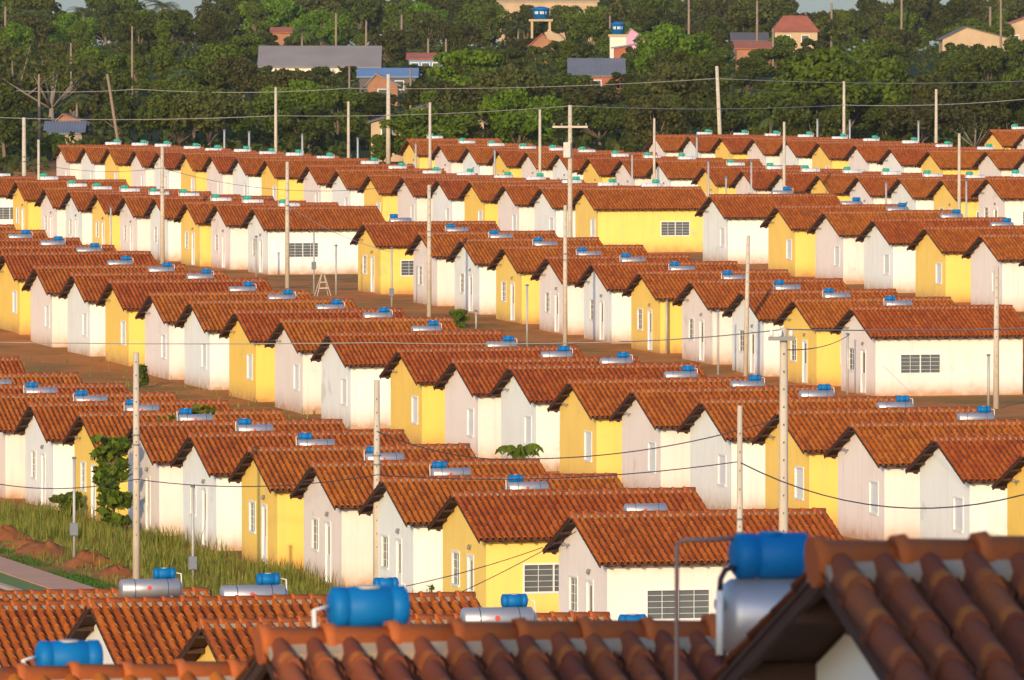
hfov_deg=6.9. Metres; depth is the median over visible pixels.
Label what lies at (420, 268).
window
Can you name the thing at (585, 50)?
leafy tree
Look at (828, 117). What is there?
leafy tree
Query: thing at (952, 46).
leafy tree
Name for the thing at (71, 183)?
solar water heater
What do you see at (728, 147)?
tiled house
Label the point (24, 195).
tiled house
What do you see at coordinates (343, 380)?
window
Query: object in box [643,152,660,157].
solar water heater
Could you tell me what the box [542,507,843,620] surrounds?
tiled house
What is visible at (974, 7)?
leafy tree
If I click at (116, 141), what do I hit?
solar water heater
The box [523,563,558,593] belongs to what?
window
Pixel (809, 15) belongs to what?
leafy tree
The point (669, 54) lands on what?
leafy tree
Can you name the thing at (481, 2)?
leafy tree
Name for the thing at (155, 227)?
window
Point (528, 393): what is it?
tiled house
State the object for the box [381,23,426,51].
leafy tree
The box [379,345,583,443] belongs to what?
tiled house
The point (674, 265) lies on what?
solar water heater
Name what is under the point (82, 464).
window
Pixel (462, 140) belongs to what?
solar water heater
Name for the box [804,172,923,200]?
tiled house
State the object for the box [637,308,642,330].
window
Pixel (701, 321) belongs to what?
door
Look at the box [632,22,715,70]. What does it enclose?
leafy tree
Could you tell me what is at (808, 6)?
sky
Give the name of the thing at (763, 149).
tiled house
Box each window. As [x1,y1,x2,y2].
[0,207,12,219]
[12,290,16,313]
[16,207,18,223]
[31,450,35,479]
[44,215,47,231]
[45,304,49,327]
[69,218,71,234]
[80,461,85,491]
[82,312,86,336]
[95,221,98,237]
[121,320,125,345]
[123,224,126,241]
[141,174,143,185]
[154,226,157,243]
[161,334,165,358]
[164,176,167,188]
[185,231,188,248]
[189,485,195,516]
[191,178,193,190]
[201,342,206,368]
[215,234,218,251]
[217,180,220,193]
[244,183,246,195]
[247,353,252,379]
[248,500,255,533]
[252,238,254,255]
[272,186,275,200]
[290,242,318,257]
[293,363,298,390]
[311,516,318,551]
[315,192,318,201]
[341,378,346,405]
[344,197,347,205]
[362,255,366,274]
[378,89,385,93]
[381,533,388,569]
[400,260,412,275]
[410,204,413,220]
[411,395,417,424]
[418,265,422,285]
[421,62,429,65]
[445,208,449,220]
[451,549,459,587]
[460,273,464,293]
[467,407,473,437]
[478,210,482,220]
[501,281,505,301]
[512,214,516,230]
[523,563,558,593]
[524,415,531,444]
[545,291,549,312]
[549,217,553,229]
[568,574,577,611]
[584,430,591,461]
[589,299,594,320]
[590,218,594,236]
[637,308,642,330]
[646,588,710,619]
[647,441,655,473]
[661,221,689,235]
[688,317,693,340]
[717,453,725,486]
[720,227,724,247]
[738,329,743,352]
[786,239,791,259]
[790,338,796,361]
[794,465,803,500]
[801,35,808,42]
[834,245,839,266]
[849,347,854,371]
[868,480,878,515]
[883,254,889,274]
[900,353,940,373]
[935,262,941,284]
[953,496,963,532]
[984,207,988,216]
[992,271,993,292]
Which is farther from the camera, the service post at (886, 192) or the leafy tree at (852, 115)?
the leafy tree at (852, 115)
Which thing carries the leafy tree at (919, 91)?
on the ground at (1010, 406)
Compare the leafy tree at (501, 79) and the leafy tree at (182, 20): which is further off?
the leafy tree at (182, 20)
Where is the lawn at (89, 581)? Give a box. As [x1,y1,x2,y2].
[0,547,116,588]
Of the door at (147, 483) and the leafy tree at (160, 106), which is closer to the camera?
the door at (147, 483)
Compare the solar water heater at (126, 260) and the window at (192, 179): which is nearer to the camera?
the solar water heater at (126, 260)
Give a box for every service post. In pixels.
[70,457,77,556]
[109,206,111,244]
[189,485,196,580]
[223,129,225,147]
[248,131,250,148]
[255,236,257,276]
[301,134,303,152]
[311,230,315,293]
[334,244,337,294]
[356,137,358,157]
[389,247,393,306]
[414,143,416,167]
[475,310,477,328]
[493,149,495,174]
[525,284,528,345]
[631,153,633,185]
[665,300,667,353]
[695,135,697,157]
[707,160,709,197]
[716,310,719,374]
[725,176,727,193]
[750,160,752,193]
[816,119,818,136]
[846,333,848,394]
[848,119,850,138]
[885,182,887,203]
[965,180,967,216]
[987,354,990,405]
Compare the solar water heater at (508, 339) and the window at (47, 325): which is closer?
the solar water heater at (508, 339)
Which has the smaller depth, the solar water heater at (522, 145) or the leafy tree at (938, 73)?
the solar water heater at (522, 145)
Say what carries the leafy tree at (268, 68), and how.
on the ground at (1010, 406)
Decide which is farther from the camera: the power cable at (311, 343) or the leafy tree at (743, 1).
the leafy tree at (743, 1)
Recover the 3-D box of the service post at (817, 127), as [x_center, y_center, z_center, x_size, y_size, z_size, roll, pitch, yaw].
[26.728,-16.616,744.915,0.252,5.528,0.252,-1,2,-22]
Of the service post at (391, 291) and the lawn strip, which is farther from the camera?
the service post at (391, 291)
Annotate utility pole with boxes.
[4,7,6,25]
[21,117,26,175]
[37,140,39,179]
[38,74,40,159]
[70,43,71,114]
[106,74,119,141]
[131,26,132,95]
[132,352,140,578]
[160,146,164,263]
[274,87,276,150]
[285,162,289,287]
[335,13,336,45]
[347,101,349,157]
[348,65,349,87]
[365,21,366,45]
[372,380,380,578]
[386,74,390,163]
[400,15,402,61]
[409,68,411,108]
[426,185,431,316]
[428,102,431,167]
[538,109,541,172]
[552,105,587,236]
[562,205,567,345]
[653,118,655,178]
[688,0,689,34]
[715,66,721,133]
[736,405,743,533]
[743,235,749,376]
[756,0,757,40]
[768,327,794,531]
[772,28,773,66]
[782,122,785,189]
[830,3,832,46]
[842,81,845,133]
[900,0,902,29]
[934,89,937,142]
[957,133,960,209]
[989,7,990,26]
[993,266,998,408]
[1000,0,1001,77]
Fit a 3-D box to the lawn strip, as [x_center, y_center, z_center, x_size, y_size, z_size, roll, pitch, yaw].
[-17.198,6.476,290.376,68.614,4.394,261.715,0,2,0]
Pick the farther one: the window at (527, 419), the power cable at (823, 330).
the window at (527, 419)
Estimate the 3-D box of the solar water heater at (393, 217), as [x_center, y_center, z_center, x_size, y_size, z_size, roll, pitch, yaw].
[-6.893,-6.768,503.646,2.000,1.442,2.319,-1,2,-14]
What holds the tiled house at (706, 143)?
on the ground at (1010, 406)
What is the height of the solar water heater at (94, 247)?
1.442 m
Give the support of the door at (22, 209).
in the tiled house at (24, 195)
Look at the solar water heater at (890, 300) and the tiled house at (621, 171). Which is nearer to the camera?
the solar water heater at (890, 300)
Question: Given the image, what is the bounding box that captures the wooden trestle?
[314,273,330,295]
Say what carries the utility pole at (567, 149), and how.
on the ground at (1010, 406)
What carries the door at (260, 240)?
in the tiled house at (265, 225)
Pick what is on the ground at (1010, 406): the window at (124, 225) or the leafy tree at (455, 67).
the leafy tree at (455, 67)
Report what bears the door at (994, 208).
in the tiled house at (1002, 196)
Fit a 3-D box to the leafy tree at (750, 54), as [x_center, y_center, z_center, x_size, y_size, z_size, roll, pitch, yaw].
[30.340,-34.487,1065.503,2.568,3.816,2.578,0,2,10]
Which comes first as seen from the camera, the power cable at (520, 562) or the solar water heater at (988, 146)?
the power cable at (520, 562)
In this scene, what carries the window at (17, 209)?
in the tiled house at (24, 195)
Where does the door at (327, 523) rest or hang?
in the tiled house at (338, 535)
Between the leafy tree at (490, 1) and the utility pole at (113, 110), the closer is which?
the utility pole at (113, 110)
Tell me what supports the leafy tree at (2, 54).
on the ground at (1010, 406)
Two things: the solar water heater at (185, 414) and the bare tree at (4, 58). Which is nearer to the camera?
the solar water heater at (185, 414)
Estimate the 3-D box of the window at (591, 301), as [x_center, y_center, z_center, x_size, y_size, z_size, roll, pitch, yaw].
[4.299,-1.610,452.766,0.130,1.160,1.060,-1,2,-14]
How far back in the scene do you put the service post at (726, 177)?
559.98 m
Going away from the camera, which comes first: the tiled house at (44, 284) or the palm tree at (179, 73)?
the tiled house at (44, 284)
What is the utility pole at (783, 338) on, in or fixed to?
on the ground at (1010, 406)
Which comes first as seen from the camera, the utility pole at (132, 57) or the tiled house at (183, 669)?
the tiled house at (183, 669)
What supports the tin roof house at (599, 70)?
on the ground at (1010, 406)
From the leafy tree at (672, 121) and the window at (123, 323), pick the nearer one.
the window at (123, 323)
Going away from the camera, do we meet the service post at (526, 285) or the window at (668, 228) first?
the service post at (526, 285)
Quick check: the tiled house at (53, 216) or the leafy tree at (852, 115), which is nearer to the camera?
the tiled house at (53, 216)
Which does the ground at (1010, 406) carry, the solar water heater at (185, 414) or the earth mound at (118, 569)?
the earth mound at (118, 569)
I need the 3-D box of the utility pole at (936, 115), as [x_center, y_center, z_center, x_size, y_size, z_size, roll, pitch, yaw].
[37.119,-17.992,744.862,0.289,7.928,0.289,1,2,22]
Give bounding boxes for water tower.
[529,6,552,39]
[608,21,627,57]
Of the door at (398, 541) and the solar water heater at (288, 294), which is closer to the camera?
the door at (398, 541)
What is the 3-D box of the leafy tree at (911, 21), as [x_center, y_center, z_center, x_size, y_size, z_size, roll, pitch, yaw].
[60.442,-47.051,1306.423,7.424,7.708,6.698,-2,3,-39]
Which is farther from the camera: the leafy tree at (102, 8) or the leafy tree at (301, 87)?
the leafy tree at (102, 8)
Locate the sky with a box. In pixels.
[52,0,987,50]
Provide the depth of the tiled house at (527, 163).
677.75 m
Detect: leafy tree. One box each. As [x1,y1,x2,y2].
[0,0,39,28]
[0,22,35,63]
[0,45,22,63]
[0,59,49,107]
[0,71,29,110]
[0,84,24,160]
[2,14,53,50]
[9,0,64,38]
[19,53,40,76]
[26,12,58,47]
[37,62,105,114]
[41,132,65,156]
[42,40,83,63]
[48,12,98,44]
[54,10,68,15]
[55,45,130,76]
[63,76,109,130]
[69,20,91,46]
[69,23,88,46]
[84,0,117,43]
[84,136,110,144]
[90,0,145,50]
[91,0,120,45]
[91,70,136,141]
[111,11,158,54]
[120,8,156,53]
[121,41,151,74]
[126,54,151,92]
[134,93,210,145]
[140,80,172,128]
[145,20,180,59]
[148,52,178,98]
[153,8,201,41]
[166,79,228,138]
[169,89,249,147]
[171,10,195,43]
[174,68,241,132]
[180,42,254,75]
[192,10,238,40]
[194,0,243,35]
[195,10,231,47]
[204,56,260,95]
[214,0,244,36]
[230,33,266,62]
[231,90,301,142]
[236,0,305,34]
[238,1,267,55]
[240,0,272,23]
[244,71,288,98]
[257,31,280,45]
[258,65,274,74]
[259,79,331,121]
[262,68,333,100]
[273,105,338,153]
[282,34,320,45]
[288,0,345,25]
[291,9,349,45]
[305,66,339,85]
[311,85,366,143]
[322,9,359,45]
[334,65,356,82]
[336,0,385,45]
[352,34,370,45]
[359,91,385,119]
[367,0,403,34]
[368,29,414,62]
[369,132,396,163]
[378,0,414,32]
[379,107,481,156]
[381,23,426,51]
[382,93,397,109]
[382,95,397,109]
[394,64,433,78]
[397,9,432,45]
[400,78,433,108]
[405,1,455,28]
[405,10,450,48]
[405,80,457,106]
[415,0,445,38]
[415,90,441,110]
[430,83,495,111]
[433,20,481,44]
[435,101,497,131]
[441,0,492,32]
[442,23,468,52]
[444,0,469,21]
[444,50,464,74]
[453,1,517,48]
[457,56,517,74]
[460,51,506,75]
[467,125,492,137]
[470,64,549,110]
[475,5,501,46]
[477,88,564,145]
[479,0,498,49]
[486,48,528,68]
[501,11,547,42]
[501,38,534,57]
[516,4,543,38]
[526,46,543,65]
[543,41,560,62]
[545,5,583,39]
[545,72,593,98]
[549,42,594,64]
[552,91,589,145]
[553,39,579,72]
[554,81,625,131]
[557,103,637,147]
[562,6,608,44]
[591,3,623,37]
[595,22,642,55]
[597,0,609,5]
[601,0,644,38]
[606,71,634,95]
[619,79,651,133]
[620,46,636,71]
[621,50,650,80]
[621,93,691,145]
[625,0,675,22]
[628,4,680,33]
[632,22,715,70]
[642,63,715,99]
[645,60,679,95]
[647,48,692,68]
[658,95,683,112]
[669,0,700,34]
[674,53,730,99]
[678,56,724,115]
[681,3,730,39]
[684,96,750,133]
[686,0,739,36]
[697,30,732,50]
[710,46,734,76]
[724,0,787,29]
[724,13,773,48]
[730,56,767,91]
[733,91,781,134]
[739,0,754,30]
[748,50,756,59]
[753,46,793,80]
[753,76,799,99]
[767,34,797,65]
[769,0,797,38]
[770,0,799,33]
[771,46,912,136]
[775,88,851,136]
[777,12,817,40]
[794,38,829,56]
[795,93,861,117]
[810,16,848,42]
[812,12,836,44]
[824,8,871,34]
[830,10,862,52]
[847,43,887,65]
[847,104,921,140]
[852,58,914,96]
[854,12,865,39]
[855,0,882,39]
[859,28,911,57]
[862,37,912,71]
[865,1,908,35]
[880,99,962,142]
[881,27,921,47]
[884,9,933,47]
[899,0,943,49]
[908,71,944,96]
[908,82,970,135]
[914,69,982,135]
[933,0,969,41]
[933,59,980,90]
[934,18,986,56]
[934,49,974,63]
[937,42,975,61]
[963,43,1020,95]
[964,0,997,21]
[965,86,1023,146]
[975,0,1023,24]
[979,22,1015,37]
[984,53,1023,73]
[986,0,1011,5]
[990,67,1023,91]
[992,9,1011,22]
[1003,37,1023,66]
[1010,79,1023,91]
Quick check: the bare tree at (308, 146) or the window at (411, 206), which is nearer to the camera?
the window at (411, 206)
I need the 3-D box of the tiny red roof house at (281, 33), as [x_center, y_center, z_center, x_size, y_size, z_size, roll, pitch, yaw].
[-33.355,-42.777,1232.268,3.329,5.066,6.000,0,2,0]
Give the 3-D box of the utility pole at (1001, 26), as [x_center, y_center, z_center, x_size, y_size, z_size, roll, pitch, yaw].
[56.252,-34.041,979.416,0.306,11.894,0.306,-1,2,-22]
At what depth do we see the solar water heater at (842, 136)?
700.88 m
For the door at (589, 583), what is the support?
in the tiled house at (615, 564)
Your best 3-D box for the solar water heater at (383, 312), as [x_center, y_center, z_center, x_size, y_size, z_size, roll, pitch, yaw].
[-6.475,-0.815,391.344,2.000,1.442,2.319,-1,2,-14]
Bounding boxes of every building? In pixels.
[356,68,418,92]
[496,0,598,45]
[611,44,633,57]
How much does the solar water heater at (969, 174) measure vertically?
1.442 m
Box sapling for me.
[426,584,434,591]
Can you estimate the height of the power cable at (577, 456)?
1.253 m
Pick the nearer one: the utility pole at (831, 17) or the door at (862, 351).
the door at (862, 351)
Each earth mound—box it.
[0,524,24,541]
[2,536,37,547]
[11,540,72,557]
[63,550,123,567]
[93,563,142,578]
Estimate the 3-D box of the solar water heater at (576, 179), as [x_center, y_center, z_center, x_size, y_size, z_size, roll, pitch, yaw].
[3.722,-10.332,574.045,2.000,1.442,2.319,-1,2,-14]
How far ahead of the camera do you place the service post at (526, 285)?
445.23 m
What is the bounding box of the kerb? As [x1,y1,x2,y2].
[0,582,21,589]
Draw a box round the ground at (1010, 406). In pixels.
[0,50,1023,593]
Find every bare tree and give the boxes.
[0,32,75,116]
[0,44,109,120]
[291,130,327,153]
[940,106,1009,146]
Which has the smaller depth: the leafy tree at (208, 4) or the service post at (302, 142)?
the service post at (302, 142)
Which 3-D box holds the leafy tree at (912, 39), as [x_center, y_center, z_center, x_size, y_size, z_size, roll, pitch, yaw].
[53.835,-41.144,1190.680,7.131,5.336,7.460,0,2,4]
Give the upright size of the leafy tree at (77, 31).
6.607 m
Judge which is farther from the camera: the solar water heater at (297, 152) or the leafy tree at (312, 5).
the leafy tree at (312, 5)
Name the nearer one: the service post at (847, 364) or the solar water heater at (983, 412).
the solar water heater at (983, 412)
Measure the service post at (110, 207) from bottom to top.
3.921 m
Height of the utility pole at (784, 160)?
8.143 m
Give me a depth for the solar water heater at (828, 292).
415.76 m
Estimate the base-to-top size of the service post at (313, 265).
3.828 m
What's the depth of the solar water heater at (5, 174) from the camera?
626.30 m
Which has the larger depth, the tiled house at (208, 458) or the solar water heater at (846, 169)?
the solar water heater at (846, 169)
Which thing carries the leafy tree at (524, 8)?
on the ground at (1010, 406)
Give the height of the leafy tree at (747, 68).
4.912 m
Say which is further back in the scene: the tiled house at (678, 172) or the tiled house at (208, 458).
the tiled house at (678, 172)
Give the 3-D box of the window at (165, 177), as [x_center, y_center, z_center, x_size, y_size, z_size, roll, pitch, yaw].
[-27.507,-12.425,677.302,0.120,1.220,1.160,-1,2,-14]
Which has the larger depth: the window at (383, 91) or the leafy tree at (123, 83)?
the window at (383, 91)
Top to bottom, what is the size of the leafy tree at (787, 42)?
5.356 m
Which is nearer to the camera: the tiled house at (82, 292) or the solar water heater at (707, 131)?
the tiled house at (82, 292)
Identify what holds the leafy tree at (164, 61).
on the ground at (1010, 406)
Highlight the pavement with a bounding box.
[0,556,93,589]
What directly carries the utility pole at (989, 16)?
on the ground at (1010, 406)
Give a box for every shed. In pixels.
[43,121,88,144]
[472,118,487,128]
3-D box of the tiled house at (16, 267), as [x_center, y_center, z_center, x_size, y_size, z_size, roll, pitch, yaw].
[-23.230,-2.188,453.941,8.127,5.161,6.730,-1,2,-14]
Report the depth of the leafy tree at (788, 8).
1443.83 m
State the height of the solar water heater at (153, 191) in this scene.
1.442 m
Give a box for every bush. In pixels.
[48,491,84,514]
[132,364,148,387]
[157,403,216,420]
[448,308,469,327]
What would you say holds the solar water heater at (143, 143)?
on the tiled house at (89, 158)
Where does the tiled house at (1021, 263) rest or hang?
on the ground at (1010, 406)
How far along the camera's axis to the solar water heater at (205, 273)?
427.37 m
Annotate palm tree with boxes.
[9,9,49,24]
[58,94,96,116]
[65,6,103,25]
[139,0,180,12]
[162,69,199,81]
[288,27,316,45]
[506,24,530,39]
[693,14,726,30]
[753,113,779,132]
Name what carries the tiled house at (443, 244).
on the ground at (1010, 406)
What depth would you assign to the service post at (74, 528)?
301.39 m
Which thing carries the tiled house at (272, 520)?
on the ground at (1010, 406)
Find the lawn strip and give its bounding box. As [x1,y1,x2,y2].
[0,572,46,589]
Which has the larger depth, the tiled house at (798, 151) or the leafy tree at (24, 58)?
the leafy tree at (24, 58)
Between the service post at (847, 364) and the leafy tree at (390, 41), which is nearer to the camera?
the service post at (847, 364)
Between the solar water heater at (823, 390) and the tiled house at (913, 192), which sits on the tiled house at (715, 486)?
the solar water heater at (823, 390)
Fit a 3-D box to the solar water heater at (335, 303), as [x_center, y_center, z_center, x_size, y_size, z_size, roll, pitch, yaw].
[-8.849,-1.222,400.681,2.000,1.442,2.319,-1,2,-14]
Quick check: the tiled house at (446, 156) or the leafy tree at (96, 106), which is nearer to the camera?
the tiled house at (446, 156)
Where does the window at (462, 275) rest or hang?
in the tiled house at (475, 279)
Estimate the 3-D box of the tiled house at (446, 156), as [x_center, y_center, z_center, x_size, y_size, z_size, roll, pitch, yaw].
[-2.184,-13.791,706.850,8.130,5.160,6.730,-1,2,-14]
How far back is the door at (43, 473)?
339.54 m
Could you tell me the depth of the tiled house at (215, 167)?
659.30 m
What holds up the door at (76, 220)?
in the tiled house at (75, 203)
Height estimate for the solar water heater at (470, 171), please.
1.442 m
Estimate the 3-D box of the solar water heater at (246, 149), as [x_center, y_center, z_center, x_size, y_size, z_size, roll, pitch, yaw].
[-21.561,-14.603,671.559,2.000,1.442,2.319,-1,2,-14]
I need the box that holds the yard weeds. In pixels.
[23,307,723,509]
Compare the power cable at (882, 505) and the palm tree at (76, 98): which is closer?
the power cable at (882, 505)
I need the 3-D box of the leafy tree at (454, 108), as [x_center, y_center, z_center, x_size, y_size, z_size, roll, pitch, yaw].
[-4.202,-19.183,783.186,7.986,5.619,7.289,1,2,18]
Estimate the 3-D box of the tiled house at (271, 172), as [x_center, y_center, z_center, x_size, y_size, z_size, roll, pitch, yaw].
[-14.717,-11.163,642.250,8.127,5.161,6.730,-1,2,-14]
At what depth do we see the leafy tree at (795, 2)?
1504.84 m
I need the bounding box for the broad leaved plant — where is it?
[495,443,543,458]
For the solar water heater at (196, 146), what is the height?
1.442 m
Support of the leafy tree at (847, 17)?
on the ground at (1010, 406)
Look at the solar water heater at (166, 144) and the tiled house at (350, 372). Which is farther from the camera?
the solar water heater at (166, 144)
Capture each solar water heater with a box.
[0,173,10,175]
[0,379,11,383]
[8,230,32,237]
[21,639,102,665]
[23,382,56,392]
[39,173,57,179]
[40,236,65,244]
[67,180,86,186]
[73,390,107,400]
[76,243,101,250]
[93,183,111,189]
[105,139,120,144]
[107,256,132,264]
[119,567,181,597]
[120,185,139,191]
[123,399,159,410]
[131,140,147,145]
[148,188,168,194]
[148,262,174,271]
[154,141,170,146]
[177,408,213,420]
[178,189,199,195]
[183,143,200,148]
[186,269,213,278]
[205,145,221,149]
[210,194,231,200]
[219,573,287,595]
[228,281,256,290]
[234,146,250,151]
[235,418,272,430]
[243,196,263,202]
[259,148,276,153]
[267,290,295,298]
[279,199,299,205]
[286,149,303,155]
[296,433,334,445]
[311,585,409,626]
[316,153,334,157]
[316,299,344,308]
[360,158,378,163]
[363,307,392,317]
[364,446,403,460]
[373,577,405,587]
[388,162,406,168]
[388,214,411,221]
[411,320,441,330]
[422,167,441,172]
[427,133,442,138]
[429,461,470,475]
[445,223,468,230]
[456,168,475,174]
[459,138,474,142]
[460,593,535,621]
[486,336,517,346]
[488,140,504,145]
[488,230,512,237]
[494,172,513,177]
[505,474,548,489]
[520,143,535,148]
[526,173,545,179]
[532,237,556,244]
[540,346,572,356]
[549,145,562,150]
[562,176,581,182]
[576,247,601,254]
[578,147,595,151]
[597,179,617,185]
[599,352,632,362]
[611,151,628,156]
[618,614,645,619]
[619,253,645,261]
[623,503,667,510]
[641,179,661,186]
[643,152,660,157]
[663,365,697,377]
[668,261,694,269]
[675,531,809,679]
[677,153,695,158]
[696,129,711,133]
[721,270,745,278]
[726,159,744,165]
[730,374,764,385]
[733,130,748,134]
[764,131,780,135]
[766,163,782,168]
[771,187,792,193]
[773,280,800,289]
[797,132,813,136]
[798,384,834,396]
[801,165,819,171]
[822,288,850,297]
[831,134,847,138]
[840,197,862,203]
[842,166,861,172]
[863,135,879,140]
[876,395,912,407]
[881,168,900,174]
[883,296,912,305]
[886,203,908,209]
[902,137,918,142]
[922,170,942,176]
[935,141,951,146]
[940,209,962,217]
[956,406,994,419]
[965,171,984,177]
[977,144,993,148]
[990,218,1013,225]
[1011,124,1023,128]
[1011,170,1023,176]
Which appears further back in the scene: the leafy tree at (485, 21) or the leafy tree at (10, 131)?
the leafy tree at (485, 21)
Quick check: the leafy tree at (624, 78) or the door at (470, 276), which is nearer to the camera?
the door at (470, 276)
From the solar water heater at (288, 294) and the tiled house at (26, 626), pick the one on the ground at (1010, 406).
the tiled house at (26, 626)
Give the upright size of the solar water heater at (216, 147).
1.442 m
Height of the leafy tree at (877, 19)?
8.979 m
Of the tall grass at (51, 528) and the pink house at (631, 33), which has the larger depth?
the pink house at (631, 33)
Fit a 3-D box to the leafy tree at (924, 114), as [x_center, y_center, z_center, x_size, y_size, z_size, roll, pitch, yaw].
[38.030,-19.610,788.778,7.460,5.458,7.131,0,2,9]
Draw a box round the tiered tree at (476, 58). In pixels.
[426,48,543,100]
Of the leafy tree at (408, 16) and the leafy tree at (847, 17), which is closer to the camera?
the leafy tree at (847, 17)
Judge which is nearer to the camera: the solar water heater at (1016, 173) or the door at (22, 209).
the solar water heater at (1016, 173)
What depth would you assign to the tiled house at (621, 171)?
649.70 m
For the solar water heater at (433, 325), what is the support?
on the tiled house at (350, 372)
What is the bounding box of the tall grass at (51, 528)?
[0,495,428,595]
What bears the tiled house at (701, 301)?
on the ground at (1010, 406)
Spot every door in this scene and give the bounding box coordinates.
[21,208,23,229]
[41,452,45,503]
[50,216,52,237]
[75,219,77,236]
[91,463,95,517]
[102,221,104,244]
[130,225,132,250]
[145,475,150,529]
[191,232,194,264]
[201,487,206,544]
[222,234,224,267]
[259,238,262,272]
[261,503,266,562]
[325,520,330,582]
[370,256,373,291]
[395,537,401,585]
[467,553,473,590]
[468,274,472,311]
[510,282,514,320]
[554,292,558,331]
[585,578,593,611]
[599,300,603,339]
[647,309,651,349]
[699,319,703,360]
[750,330,754,372]
[802,339,806,382]
[860,348,865,392]
[993,207,996,216]
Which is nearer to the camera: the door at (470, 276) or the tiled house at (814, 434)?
the tiled house at (814, 434)
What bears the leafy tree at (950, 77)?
on the ground at (1010, 406)
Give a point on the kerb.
(5, 586)
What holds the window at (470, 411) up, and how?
in the tiled house at (472, 413)
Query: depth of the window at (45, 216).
598.98 m
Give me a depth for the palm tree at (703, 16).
1299.65 m
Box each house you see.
[0,175,75,223]
[0,224,15,229]
[0,229,47,237]
[0,237,82,244]
[0,244,116,255]
[0,250,156,334]
[0,356,25,372]
[0,372,82,383]
[0,382,127,393]
[0,391,177,498]
[0,586,210,600]
[0,599,85,666]
[0,658,245,679]
[6,179,128,229]
[13,399,231,509]
[21,263,187,346]
[34,186,155,237]
[51,144,150,179]
[55,113,91,136]
[58,270,227,355]
[59,189,179,244]
[62,409,285,521]
[65,590,480,663]
[75,145,178,179]
[85,191,210,250]
[96,278,271,365]
[99,146,203,185]
[113,194,240,250]
[125,148,231,186]
[125,418,346,535]
[135,290,312,379]
[143,195,274,260]
[148,150,255,188]
[170,429,409,550]
[174,200,305,265]
[174,298,356,389]
[175,151,283,190]
[175,610,610,660]
[201,153,311,193]
[203,202,338,269]
[219,308,405,401]
[227,155,338,195]
[228,443,476,568]
[235,613,725,679]
[240,205,384,274]
[255,158,369,200]
[264,316,457,413]
[270,27,293,45]
[289,458,546,587]
[297,163,414,201]
[310,329,504,428]
[326,168,445,205]
[350,220,500,293]
[357,173,477,220]
[358,472,623,592]
[364,73,401,105]
[367,102,432,161]
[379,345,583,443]
[391,175,493,220]
[398,138,501,168]
[405,230,557,305]
[406,53,442,74]
[425,177,549,220]
[427,486,706,612]
[432,143,533,172]
[433,356,639,458]
[446,237,601,314]
[457,145,562,174]
[457,179,584,225]
[486,148,592,177]
[487,244,647,323]
[489,362,706,471]
[491,183,619,230]
[515,150,623,178]
[527,34,553,63]
[527,185,640,236]
[530,254,692,334]
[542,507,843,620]
[547,152,657,178]
[547,376,767,482]
[567,58,625,96]
[572,186,706,251]
[575,261,741,342]
[577,156,678,182]
[609,157,721,185]
[609,385,836,487]
[622,269,791,352]
[626,28,645,48]
[643,134,732,155]
[644,159,761,186]
[672,277,848,364]
[676,395,896,509]
[677,134,762,157]
[691,165,808,195]
[694,193,840,263]
[707,531,1023,679]
[709,135,796,158]
[722,288,900,376]
[729,32,768,59]
[729,168,843,193]
[732,41,771,70]
[741,137,831,164]
[751,406,990,527]
[760,204,897,276]
[765,171,882,193]
[770,16,819,52]
[773,138,862,167]
[773,296,954,385]
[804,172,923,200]
[806,141,901,168]
[807,209,951,283]
[823,419,1023,539]
[830,304,1023,395]
[842,143,952,171]
[843,174,965,203]
[855,217,1006,292]
[877,146,982,172]
[884,176,1010,209]
[905,434,1023,538]
[907,225,1023,301]
[915,149,1017,174]
[926,178,984,216]
[936,26,1009,52]
[961,233,1023,311]
[971,176,1023,224]
[972,149,1023,175]
[978,129,1023,148]
[991,450,1023,535]
[1006,17,1023,61]
[1011,132,1023,148]
[1011,155,1023,172]
[1018,258,1023,266]
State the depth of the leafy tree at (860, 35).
1513.17 m
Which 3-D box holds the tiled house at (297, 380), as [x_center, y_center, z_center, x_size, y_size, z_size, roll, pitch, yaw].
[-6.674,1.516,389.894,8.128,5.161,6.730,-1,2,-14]
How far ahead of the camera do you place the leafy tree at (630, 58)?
1014.88 m
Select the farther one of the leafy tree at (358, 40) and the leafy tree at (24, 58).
the leafy tree at (358, 40)
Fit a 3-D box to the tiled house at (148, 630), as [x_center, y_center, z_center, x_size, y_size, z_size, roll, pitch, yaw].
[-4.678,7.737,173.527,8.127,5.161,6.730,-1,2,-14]
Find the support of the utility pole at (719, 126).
on the ground at (1010, 406)
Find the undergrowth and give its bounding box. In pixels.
[0,39,998,175]
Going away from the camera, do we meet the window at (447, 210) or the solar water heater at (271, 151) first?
the window at (447, 210)
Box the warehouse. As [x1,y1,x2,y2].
[257,46,382,80]
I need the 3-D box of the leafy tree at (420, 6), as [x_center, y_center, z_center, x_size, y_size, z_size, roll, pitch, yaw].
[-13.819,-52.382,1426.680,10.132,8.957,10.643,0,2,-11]
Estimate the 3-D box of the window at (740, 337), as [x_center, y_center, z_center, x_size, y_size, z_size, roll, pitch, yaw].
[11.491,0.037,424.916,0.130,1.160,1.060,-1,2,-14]
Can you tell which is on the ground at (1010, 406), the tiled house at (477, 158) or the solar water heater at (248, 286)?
the tiled house at (477, 158)
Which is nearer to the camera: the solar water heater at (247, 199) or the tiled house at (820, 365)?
the tiled house at (820, 365)
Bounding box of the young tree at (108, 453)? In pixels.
[89,433,132,530]
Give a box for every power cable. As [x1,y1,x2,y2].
[0,99,1023,119]
[0,341,619,343]
[0,461,736,488]
[16,78,1020,92]
[26,161,159,171]
[163,168,428,190]
[287,205,389,251]
[376,418,778,459]
[407,547,542,585]
[463,531,576,590]
[620,328,1023,341]
[741,462,1023,508]
[788,334,849,349]

